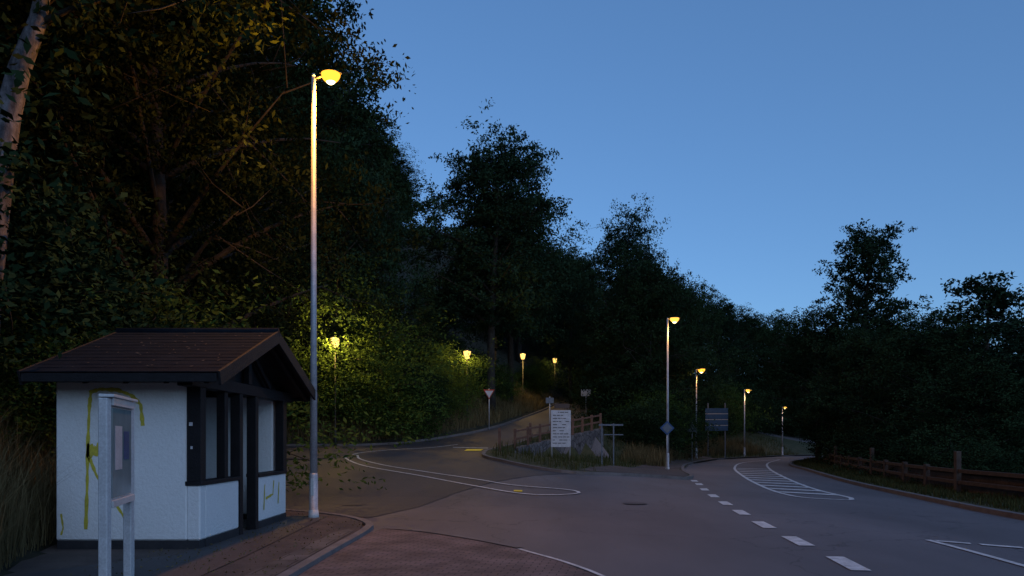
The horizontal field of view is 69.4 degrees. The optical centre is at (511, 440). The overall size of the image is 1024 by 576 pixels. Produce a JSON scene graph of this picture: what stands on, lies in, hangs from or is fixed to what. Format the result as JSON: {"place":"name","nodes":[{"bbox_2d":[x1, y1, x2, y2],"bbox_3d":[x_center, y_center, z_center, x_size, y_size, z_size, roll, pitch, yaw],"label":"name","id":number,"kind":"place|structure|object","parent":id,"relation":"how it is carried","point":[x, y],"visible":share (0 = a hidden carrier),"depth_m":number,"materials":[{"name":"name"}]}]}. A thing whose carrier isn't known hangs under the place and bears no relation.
{"place":"outdoors","nodes":[
{"label":"outdoors","id":0,"kind":"place"},
{"bbox_2d":[4,511,361,575],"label":"pavement","id":1,"kind":"structure","parent":0,"point":[54,557],"depth_m":10.03,"materials":[{"name":"brick"}]},
{"bbox_2d":[98,394,137,575],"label":"notice board","id":2,"kind":"object","parent":1,"relation":"on","point":[115,450],"visible":1,"depth_m":7.49,"materials":[{"name":"white metal"}]},
{"bbox_2d":[16,328,317,548],"bbox_3d":[-5.285,-0.149,12.450,2.730,3.499,5.064,0,0,0],"label":"bus shelter","id":3,"kind":"object","parent":1,"relation":"on","point":[210,438],"visible":0.98,"depth_m":10.51,"materials":[{"name":"white paint"}]},
{"bbox_2d":[24,515,326,575],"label":"shelter apron","id":4,"kind":"object","parent":1,"relation":"on","point":[154,564],"visible":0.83,"depth_m":9.62,"materials":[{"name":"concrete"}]},
{"bbox_2d":[70,510,361,575],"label":"fallen leaves","id":5,"kind":"object","parent":4,"relation":"on","point":[264,572],"visible":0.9,"depth_m":10.22,"materials":[{"name":"brown plant"}]},
{"bbox_2d":[244,529,352,575],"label":"pavement slabs","id":6,"kind":"structure","parent":1,"relation":"on","point":[322,542],"depth_m":9.81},
{"bbox_2d":[308,70,341,517],"bbox_3d":[-3.750,-2.890,14.785,0.699,8.980,0.327,0,0,4],"label":"street lamp","id":7,"kind":"object","parent":1,"relation":"on","point":[330,77],"visible":0.96,"depth_m":14.75,"materials":[{"name":"metal"}]},
{"bbox_2d":[0,228,806,575],"bbox_3d":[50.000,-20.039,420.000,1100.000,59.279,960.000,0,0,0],"label":"ground","id":8,"kind":"structure","parent":0,"point":[500,354],"depth_m":80.83,"materials":[{"name":"plant"}]},
{"bbox_2d":[0,328,91,571],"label":"bank grass","id":9,"kind":"structure","parent":8,"relation":"on","point":[13,485],"depth_m":10.74,"materials":[{"name":"plant"}]},
{"bbox_2d":[0,285,123,464],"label":"shrub","id":10,"kind":"object","parent":8,"relation":"on","point":[22,397],"visible":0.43,"depth_m":13.16,"materials":[{"name":"green plant"}]},
{"bbox_2d":[0,93,140,372],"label":"deciduous tree","id":11,"kind":"object","parent":8,"relation":"on","point":[10,285],"visible":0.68,"depth_m":12.07,"materials":[{"name":"green plant"}]},
{"bbox_2d":[0,8,168,320],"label":"deciduous tree","id":12,"kind":"object","parent":8,"relation":"on","point":[18,80],"visible":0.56,"depth_m":13.36,"materials":[{"name":"green plant"}]},
{"bbox_2d":[0,131,218,409],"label":"shrub","id":13,"kind":"object","parent":8,"relation":"on","point":[36,298],"visible":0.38,"depth_m":14.30,"materials":[{"name":"green plant"}]},
{"bbox_2d":[2,180,248,432],"bbox_3d":[-10.822,-2.783,18.101,10.364,6.452,8.507,0,0,31],"label":"shrub","id":14,"kind":"object","parent":8,"relation":"on","point":[171,307],"visible":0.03,"depth_m":16.62,"materials":[{"name":"green plant"}]},
{"bbox_2d":[0,0,255,306],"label":"deciduous tree","id":15,"kind":"object","parent":8,"relation":"on","point":[140,170],"visible":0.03,"depth_m":23.83,"materials":[{"name":"green plant"}]},
{"bbox_2d":[0,0,284,242],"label":"deciduous tree","id":16,"kind":"object","parent":8,"relation":"on","point":[106,117],"visible":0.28,"depth_m":16.23,"materials":[{"name":"green plant"}]},
{"bbox_2d":[0,0,334,326],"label":"deciduous tree","id":17,"kind":"object","parent":8,"relation":"on","point":[35,30],"visible":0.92,"depth_m":12.86,"materials":[{"name":"green plant"}]},
{"bbox_2d":[0,1,354,340],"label":"deciduous tree","id":18,"kind":"object","parent":8,"relation":"on","point":[117,159],"visible":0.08,"depth_m":27.18,"materials":[{"name":"green plant"}]},
{"bbox_2d":[45,0,325,319],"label":"deciduous tree","id":19,"kind":"object","parent":8,"relation":"on","point":[245,106],"depth_m":40.31,"materials":[{"name":"green plant"}]},
{"bbox_2d":[0,0,429,404],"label":"deciduous tree","id":20,"kind":"object","parent":8,"relation":"on","point":[158,176],"visible":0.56,"depth_m":20.05,"materials":[{"name":"green plant"}]},
{"bbox_2d":[26,260,425,494],"bbox_3d":[-9.595,-0.624,18.638,12.341,7.268,11.619,0,0,22],"label":"shrub","id":21,"kind":"object","parent":8,"relation":"on","point":[199,325],"visible":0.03,"depth_m":18.73,"materials":[{"name":"green plant"}]},
{"bbox_2d":[107,0,414,329],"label":"deciduous tree","id":22,"kind":"object","parent":8,"relation":"on","point":[305,110],"visible":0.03,"depth_m":40.36,"materials":[{"name":"green plant"}]},
{"bbox_2d":[198,298,331,411],"bbox_3d":[-16.165,-4.746,40.426,10.128,7.681,12.339,0,0,-41],"label":"shrub","id":23,"kind":"object","parent":8,"relation":"on","point":[263,326],"depth_m":39.63,"materials":[{"name":"green plant"}]},
{"bbox_2d":[237,308,354,419],"bbox_3d":[-13.786,-4.153,40.345,9.115,6.913,11.105,0,0,-25],"label":"shrub","id":24,"kind":"object","parent":8,"relation":"on","point":[299,415],"depth_m":39.27,"materials":[{"name":"green plant"}]},
{"bbox_2d":[165,0,435,330],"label":"deciduous tree","id":25,"kind":"object","parent":8,"relation":"on","point":[344,92],"visible":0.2,"depth_m":40.53,"materials":[{"name":"green plant"}]},
{"bbox_2d":[330,334,339,445],"bbox_3d":[-9.200,-2.485,38.500,0.560,6.170,0.560,0,0,0],"label":"lantern lamp","id":26,"kind":"object","parent":8,"relation":"on","point":[335,431],"visible":0.59,"depth_m":38.46,"materials":[{"name":"metal"}]},
{"bbox_2d":[239,67,436,393],"bbox_3d":[-10.072,-11.135,42.075,11.145,18.308,11.564,0,0,36],"label":"deciduous tree","id":27,"kind":"object","parent":8,"relation":"on","point":[371,178],"visible":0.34,"depth_m":40.28,"materials":[{"name":"green plant"}]},
{"bbox_2d":[266,301,426,429],"bbox_3d":[-11.080,-3.234,41.149,12.928,7.614,12.172,0,0,26],"label":"shrub","id":28,"kind":"object","parent":8,"relation":"on","point":[323,386],"visible":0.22,"depth_m":39.11,"materials":[{"name":"green plant"}]},
{"bbox_2d":[257,269,488,426],"bbox_3d":[-9.593,-4.445,42.382,14.938,9.344,15.866,0,0,-14],"label":"shrub","id":29,"kind":"object","parent":8,"relation":"on","point":[391,339],"visible":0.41,"depth_m":39.80,"materials":[{"name":"green plant"}]},
{"bbox_2d":[344,273,413,356],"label":"deciduous tree","id":30,"kind":"object","parent":8,"relation":"on","point":[406,319],"visible":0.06,"depth_m":46.53,"materials":[{"name":"green plant"}]},
{"bbox_2d":[303,349,482,445],"bbox_3d":[-7.085,-1.780,41.222,9.959,6.230,10.578,0,0,11],"label":"shrub","id":31,"kind":"object","parent":8,"relation":"on","point":[374,406],"visible":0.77,"depth_m":39.69,"materials":[{"name":"green plant"}]},
{"bbox_2d":[358,345,466,421],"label":"shrub","id":32,"kind":"object","parent":8,"relation":"on","point":[437,392],"visible":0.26,"depth_m":42.08,"materials":[{"name":"green plant"}]},
{"bbox_2d":[287,381,551,441],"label":"bank grass","id":33,"kind":"structure","parent":8,"relation":"on","point":[526,401],"depth_m":48.43,"materials":[{"name":"plant"}]},
{"bbox_2d":[399,275,441,364],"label":"deciduous tree","id":34,"kind":"object","parent":8,"relation":"on","point":[420,308],"visible":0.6,"depth_m":49.88,"materials":[{"name":"green plant"}]},
{"bbox_2d":[48,61,835,402],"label":"hillside forest","id":35,"kind":"object","parent":8,"relation":"on","point":[406,173],"visible":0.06,"depth_m":93.77,"materials":[{"name":"green plant"}]},
{"bbox_2d":[413,289,472,360],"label":"deciduous tree","id":36,"kind":"object","parent":8,"relation":"on","point":[449,337],"visible":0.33,"depth_m":55.43,"materials":[{"name":"green plant"}]},
{"bbox_2d":[412,362,492,419],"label":"shrub","id":37,"kind":"object","parent":8,"relation":"on","point":[458,379],"visible":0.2,"depth_m":45.17,"materials":[{"name":"green plant"}]},
{"bbox_2d":[401,338,510,413],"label":"shrub","id":38,"kind":"object","parent":8,"relation":"on","point":[452,358],"visible":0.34,"depth_m":48.93,"materials":[{"name":"green plant"}]},
{"bbox_2d":[463,348,470,417],"bbox_3d":[-2.950,-3.185,48.600,0.560,5.870,0.560,0,0,0],"label":"lantern lamp","id":39,"kind":"object","parent":8,"relation":"on","point":[467,351],"visible":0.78,"depth_m":48.51,"materials":[{"name":"metal"}]},
{"bbox_2d":[440,338,514,397],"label":"shrub","id":40,"kind":"object","parent":8,"relation":"on","point":[480,356],"visible":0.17,"depth_m":55.06,"materials":[{"name":"green plant"}]},
{"bbox_2d":[483,389,494,429],"bbox_3d":[-1.500,-2.050,48.417,0.750,2.700,0.086,0,0,0],"label":"give way sign","id":41,"kind":"object","parent":8,"relation":"on","point":[488,392],"visible":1,"depth_m":48.39,"materials":[{"name":"metal"}]},
{"bbox_2d":[394,97,587,412],"bbox_3d":[-1.669,-12.962,53.671,15.655,22.152,14.417,0,0,-29],"label":"deciduous tree","id":42,"kind":"object","parent":8,"relation":"on","point":[483,172],"visible":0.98,"depth_m":52.49,"materials":[{"name":"green plant"}]},
{"bbox_2d":[441,226,552,363],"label":"deciduous tree","id":43,"kind":"object","parent":8,"relation":"on","point":[496,337],"visible":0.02,"depth_m":70.93,"materials":[{"name":"green plant"}]},
{"bbox_2d":[478,362,535,401],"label":"shrub","id":44,"kind":"object","parent":8,"relation":"on","point":[514,383],"visible":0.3,"depth_m":59.44,"materials":[{"name":"green plant"}]},
{"bbox_2d":[436,173,596,402],"bbox_3d":[0.071,-12.694,61.203,14.353,19.859,13.218,0,0,-3],"label":"deciduous tree","id":45,"kind":"object","parent":8,"relation":"on","point":[510,345],"visible":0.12,"depth_m":60.12,"materials":[{"name":"green plant"}]},
{"bbox_2d":[520,352,525,392],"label":"lantern lamp","id":46,"kind":"object","parent":8,"relation":"on","point":[522,355],"visible":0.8,"depth_m":67.93,"materials":[{"name":"glass"}]},
{"bbox_2d":[514,364,557,395],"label":"shrub","id":47,"kind":"object","parent":8,"relation":"on","point":[534,382],"visible":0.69,"depth_m":73.25,"materials":[{"name":"green plant"}]},
{"bbox_2d":[516,352,568,390],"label":"shrub","id":48,"kind":"object","parent":8,"relation":"on","point":[542,364],"visible":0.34,"depth_m":82.24,"materials":[{"name":"green plant"}]},
{"bbox_2d":[546,397,553,429],"bbox_3d":[2.400,-1.600,47.024,0.500,2.400,0.072,0,0,0],"label":"direction sign","id":49,"kind":"object","parent":8,"relation":"on","point":[549,400],"visible":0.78,"depth_m":46.99,"materials":[{"name":"metal"}]},
{"bbox_2d":[515,428,602,455],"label":"stone wall","id":50,"kind":"structure","parent":8,"relation":"on","point":[579,440],"depth_m":42.61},
{"bbox_2d":[514,413,601,448],"bbox_3d":[2.825,-0.650,41.500,0.186,2.100,10.656,0,0,31],"label":"wooden railing","id":51,"kind":"object","parent":50,"relation":"on","point":[528,428],"visible":0.76,"depth_m":40.30,"materials":[{"name":"brown wood"}]},
{"bbox_2d":[524,270,602,403],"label":"deciduous tree","id":52,"kind":"object","parent":8,"relation":"on","point":[561,347],"visible":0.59,"depth_m":78.09,"materials":[{"name":"green plant"}]},
{"bbox_2d":[547,333,620,396],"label":"shrub","id":53,"kind":"object","parent":8,"relation":"on","point":[560,383],"visible":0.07,"depth_m":86.78,"materials":[{"name":"green plant"}]},
{"bbox_2d":[560,193,709,385],"bbox_3d":[9.438,-10.229,61.311,12.721,19.080,12.260,0,0,-33],"label":"deciduous tree","id":54,"kind":"object","parent":8,"relation":"on","point":[624,244],"visible":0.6,"depth_m":59.42,"materials":[{"name":"green plant"}]},
{"bbox_2d":[588,241,690,387],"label":"deciduous tree","id":55,"kind":"object","parent":8,"relation":"on","point":[670,275],"visible":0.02,"depth_m":66.67,"materials":[{"name":"green plant"}]},
{"bbox_2d":[577,258,709,410],"bbox_3d":[10.234,-6.819,57.183,9.942,14.677,11.409,0,0,27],"label":"deciduous tree","id":56,"kind":"object","parent":8,"relation":"on","point":[638,292],"visible":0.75,"depth_m":55.91,"materials":[{"name":"green plant"}]},
{"bbox_2d":[582,456,714,475],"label":"footpath","id":57,"kind":"structure","parent":8,"relation":"on","point":[674,467],"depth_m":33.15,"materials":[{"name":"asphalt"}]},
{"bbox_2d":[485,408,831,476],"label":"grass island","id":58,"kind":"structure","parent":8,"relation":"on","point":[794,446],"depth_m":47.90,"materials":[{"name":"plant"}]},
{"bbox_2d":[498,423,531,450],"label":"bollard posts","id":59,"kind":"object","parent":58,"relation":"on","point":[499,434],"visible":0.47,"depth_m":35.53,"materials":[{"name":"brown wood"}]},
{"bbox_2d":[551,404,570,459],"bbox_3d":[2.247,-0.270,34.045,0.920,2.840,0.100,0,0,-4],"label":"information board","id":60,"kind":"object","parent":58,"relation":"on","point":[560,428],"visible":0.98,"depth_m":34.00,"materials":[{"name":"metal"}]},
{"bbox_2d":[599,423,622,465],"bbox_3d":[4.625,0.325,34.597,1.150,2.250,0.066,0,0,0],"label":"frame sign","id":61,"kind":"object","parent":58,"relation":"on","point":[613,425],"visible":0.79,"depth_m":34.57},
{"bbox_2d":[490,401,797,471],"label":"island grass","id":62,"kind":"structure","parent":58,"relation":"on","point":[572,457],"depth_m":38.29,"materials":[{"name":"plant"}]},
{"bbox_2d":[593,386,717,455],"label":"shrub","id":63,"kind":"object","parent":58,"relation":"on","point":[661,400],"visible":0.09,"depth_m":52.97,"materials":[{"name":"green plant"}]},
{"bbox_2d":[619,377,723,456],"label":"shrub","id":64,"kind":"object","parent":58,"relation":"on","point":[699,437],"visible":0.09,"depth_m":55.07,"materials":[{"name":"green plant"}]},
{"bbox_2d":[666,317,679,468],"bbox_3d":[8.355,-2.415,38.500,0.769,8.030,0.417,0,0,0],"label":"street lamp","id":65,"kind":"object","parent":58,"relation":"on","point":[674,319],"visible":0.77,"depth_m":38.45,"materials":[{"name":"metal"}]},
{"bbox_2d":[620,433,765,466],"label":"dry grass","id":66,"kind":"structure","parent":58,"relation":"on","point":[653,457],"depth_m":54.28,"materials":[{"name":"plant"}]},
{"bbox_2d":[674,393,720,445],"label":"shrub","id":67,"kind":"object","parent":58,"relation":"on","point":[688,399],"visible":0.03,"depth_m":61.94,"materials":[{"name":"green plant"}]},
{"bbox_2d":[695,368,704,454],"bbox_3d":[15.265,-2.135,60.000,0.889,7.430,0.506,0,0,0],"label":"street lamp","id":68,"kind":"object","parent":58,"relation":"on","point":[701,370],"visible":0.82,"depth_m":59.95,"materials":[{"name":"metal"}]},
{"bbox_2d":[678,379,723,434],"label":"shrub","id":69,"kind":"object","parent":58,"relation":"on","point":[701,404],"visible":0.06,"depth_m":69.51,"materials":[{"name":"green plant"}]},
{"bbox_2d":[705,403,727,457],"bbox_3d":[17.697,-0.600,63.980,1.900,5.300,0.140,0,0,8],"label":"road direction sign","id":70,"kind":"object","parent":58,"relation":"on","point":[720,415],"visible":0.86,"depth_m":63.91,"materials":[{"name":"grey metal"}]},
{"bbox_2d":[682,377,752,439],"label":"shrub","id":71,"kind":"object","parent":58,"relation":"on","point":[719,402],"visible":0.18,"depth_m":73.78,"materials":[{"name":"green plant"}]},
{"bbox_2d":[702,382,776,436],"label":"shrub","id":72,"kind":"object","parent":58,"relation":"on","point":[737,407],"visible":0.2,"depth_m":78.75,"materials":[{"name":"green plant"}]},
{"bbox_2d":[744,389,750,453],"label":"street lamp","id":73,"kind":"object","parent":58,"relation":"on","point":[747,390],"visible":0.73,"depth_m":69.94,"materials":[{"name":"metal"}]},
{"bbox_2d":[718,373,799,434],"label":"shrub","id":74,"kind":"object","parent":58,"relation":"on","point":[764,419],"visible":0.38,"depth_m":85.07,"materials":[{"name":"green plant"}]},
{"bbox_2d":[632,309,693,399],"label":"deciduous tree","id":75,"kind":"object","parent":8,"relation":"on","point":[673,378],"visible":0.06,"depth_m":61.64,"materials":[{"name":"green plant"}]},
{"bbox_2d":[660,421,673,469],"bbox_3d":[7.950,0.344,37.917,0.744,2.712,0.086,0,0,0],"label":"priority road sign","id":76,"kind":"object","parent":8,"relation":"on","point":[666,427],"visible":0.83,"depth_m":37.89,"materials":[{"name":"metal"}]},
{"bbox_2d":[661,266,735,401],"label":"deciduous tree","id":77,"kind":"object","parent":8,"relation":"on","point":[700,315],"visible":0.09,"depth_m":72.47,"materials":[{"name":"green plant"}]},
{"bbox_2d":[675,280,752,402],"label":"deciduous tree","id":78,"kind":"object","parent":8,"relation":"on","point":[711,338],"visible":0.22,"depth_m":78.44,"materials":[{"name":"green plant"}]},
{"bbox_2d":[686,290,765,397],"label":"deciduous tree","id":79,"kind":"object","parent":8,"relation":"on","point":[728,309],"visible":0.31,"depth_m":86.57,"materials":[{"name":"green plant"}]},
{"bbox_2d":[719,309,786,397],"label":"deciduous tree","id":80,"kind":"object","parent":8,"relation":"on","point":[751,319],"visible":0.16,"depth_m":95.05,"materials":[{"name":"green plant"}]},
{"bbox_2d":[744,308,809,408],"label":"deciduous tree","id":81,"kind":"object","parent":8,"relation":"on","point":[773,323],"visible":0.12,"depth_m":106.76,"materials":[{"name":"green plant"}]},
{"bbox_2d":[740,296,880,460],"bbox_3d":[21.945,-4.124,51.603,11.435,11.768,9.965,0,0,-39],"label":"deciduous tree","id":82,"kind":"object","parent":8,"relation":"on","point":[813,339],"visible":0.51,"depth_m":51.38,"materials":[{"name":"green plant"}]},
{"bbox_2d":[800,218,932,437],"bbox_3d":[23.823,-6.191,50.507,7.976,17.243,7.523,0,0,-14],"label":"deciduous tree","id":83,"kind":"object","parent":8,"relation":"on","point":[865,247],"visible":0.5,"depth_m":49.41,"materials":[{"name":"green plant"}]},
{"bbox_2d":[821,306,951,407],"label":"deciduous tree","id":84,"kind":"object","parent":8,"relation":"on","point":[909,326],"visible":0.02,"depth_m":50.69,"materials":[{"name":"green plant"}]},
{"bbox_2d":[792,457,1023,512],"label":"grass verge","id":85,"kind":"object","parent":8,"relation":"on","point":[984,505],"depth_m":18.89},
{"bbox_2d":[823,446,1023,492],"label":"wooden fence","id":86,"kind":"object","parent":85,"relation":"on","point":[957,470],"visible":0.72,"depth_m":22.89,"materials":[{"name":"brown wood"}]},
{"bbox_2d":[831,309,989,439],"bbox_3d":[24.488,-1.748,44.253,10.285,11.724,9.913,0,0,-42],"label":"deciduous tree","id":87,"kind":"object","parent":8,"relation":"on","point":[927,324],"visible":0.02,"depth_m":43.17,"materials":[{"name":"green plant"}]},
{"bbox_2d":[828,405,1008,472],"bbox_3d":[18.422,0.628,34.382,7.897,4.916,6.482,0,0,36],"label":"shrub","id":88,"kind":"object","parent":8,"relation":"on","point":[871,437],"visible":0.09,"depth_m":34.01,"materials":[{"name":"green plant"}]},
{"bbox_2d":[827,316,1023,462],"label":"deciduous tree","id":89,"kind":"object","parent":8,"relation":"on","point":[949,354],"visible":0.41,"depth_m":36.09,"materials":[{"name":"green plant"}]},
{"bbox_2d":[832,456,1023,499],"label":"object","id":90,"kind":"structure","parent":8,"relation":"on","point":[1017,482],"depth_m":20.97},
{"bbox_2d":[853,410,1021,476],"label":"shrub","id":91,"kind":"object","parent":8,"relation":"on","point":[914,451],"visible":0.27,"depth_m":28.72,"materials":[{"name":"green plant"}]},
{"bbox_2d":[866,352,1023,472],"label":"deciduous tree","id":92,"kind":"object","parent":8,"relation":"on","point":[1004,394],"visible":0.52,"depth_m":29.52,"materials":[{"name":"green plant"}]},
{"bbox_2d":[896,422,1023,484],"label":"shrub","id":93,"kind":"object","parent":8,"relation":"on","point":[983,460],"visible":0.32,"depth_m":24.53,"materials":[{"name":"green plant"}]},
{"bbox_2d":[909,309,1023,433],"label":"deciduous tree","id":94,"kind":"object","parent":8,"relation":"on","point":[938,323],"depth_m":59.85,"materials":[{"name":"green plant"}]},
{"bbox_2d":[916,270,1023,445],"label":"deciduous tree","id":95,"kind":"object","parent":8,"relation":"on","point":[992,300],"visible":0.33,"depth_m":39.19,"materials":[{"name":"green plant"}]},
{"bbox_2d":[940,314,1023,473],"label":"deciduous tree","id":96,"kind":"object","parent":8,"relation":"on","point":[1014,346],"visible":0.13,"depth_m":34.77,"materials":[{"name":"green plant"}]},
{"bbox_2d":[982,304,1023,389],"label":"deciduous tree","id":97,"kind":"object","parent":8,"relation":"on","point":[1014,313],"visible":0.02,"depth_m":40.87,"materials":[{"name":"green plant"}]},
{"bbox_2d":[286,399,585,517],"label":"side road","id":98,"kind":"structure","parent":0,"point":[404,491],"depth_m":26.55,"materials":[{"name":"asphalt"}]},
{"bbox_2d":[292,0,1023,371],"label":"sky","id":99,"kind":"structure","parent":0,"point":[762,130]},
{"bbox_2d":[356,432,1023,575],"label":"asphalt road","id":100,"kind":"structure","parent":0,"point":[677,527],"depth_m":14.10,"materials":[{"name":"asphalt"}]},
{"bbox_2d":[276,509,372,575],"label":"kerb","id":101,"kind":"structure","parent":100,"relation":"on","point":[306,564],"depth_m":10.64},
{"bbox_2d":[287,400,568,445],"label":"kerb","id":102,"kind":"structure","parent":100,"relation":"on","point":[447,436],"depth_m":43.11,"materials":[{"name":"concrete"}]},
{"bbox_2d":[298,528,596,575],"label":"paved bus bay","id":103,"kind":"object","parent":100,"relation":"on","point":[386,552],"visible":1,"depth_m":9.90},
{"bbox_2d":[519,548,604,575],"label":"bus bay edge line","id":104,"kind":"object","parent":103,"relation":"on","point":[597,573],"visible":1,"depth_m":9.61,"materials":[{"name":"paint"}]},
{"bbox_2d":[387,527,521,547],"bbox_3d":[-1.012,1.586,12.309,0.365,0.001,3.477,0,0,-45],"label":"bus bay edging","id":105,"kind":"object","parent":100,"relation":"on","point":[506,544],"visible":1,"depth_m":12.23,"materials":[{"name":"stone"}]},
{"bbox_2d":[482,450,693,479],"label":"kerb","id":106,"kind":"structure","parent":100,"relation":"on","point":[690,476],"depth_m":29.15,"materials":[{"name":"concrete"}]},
{"bbox_2d":[345,444,1023,569],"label":"road markings","id":107,"kind":"object","parent":100,"relation":"on","point":[847,563],"visible":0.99,"depth_m":20.68,"materials":[{"name":"paint"}]},
{"bbox_2d":[681,454,813,473],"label":"kerb","id":108,"kind":"structure","parent":100,"relation":"on","point":[683,469],"depth_m":64.32,"materials":[{"name":"concrete"}]},
{"bbox_2d":[789,459,1023,519],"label":"kerb","id":109,"kind":"structure","parent":100,"relation":"on","point":[1003,513],"depth_m":19.49,"materials":[{"name":"concrete"}]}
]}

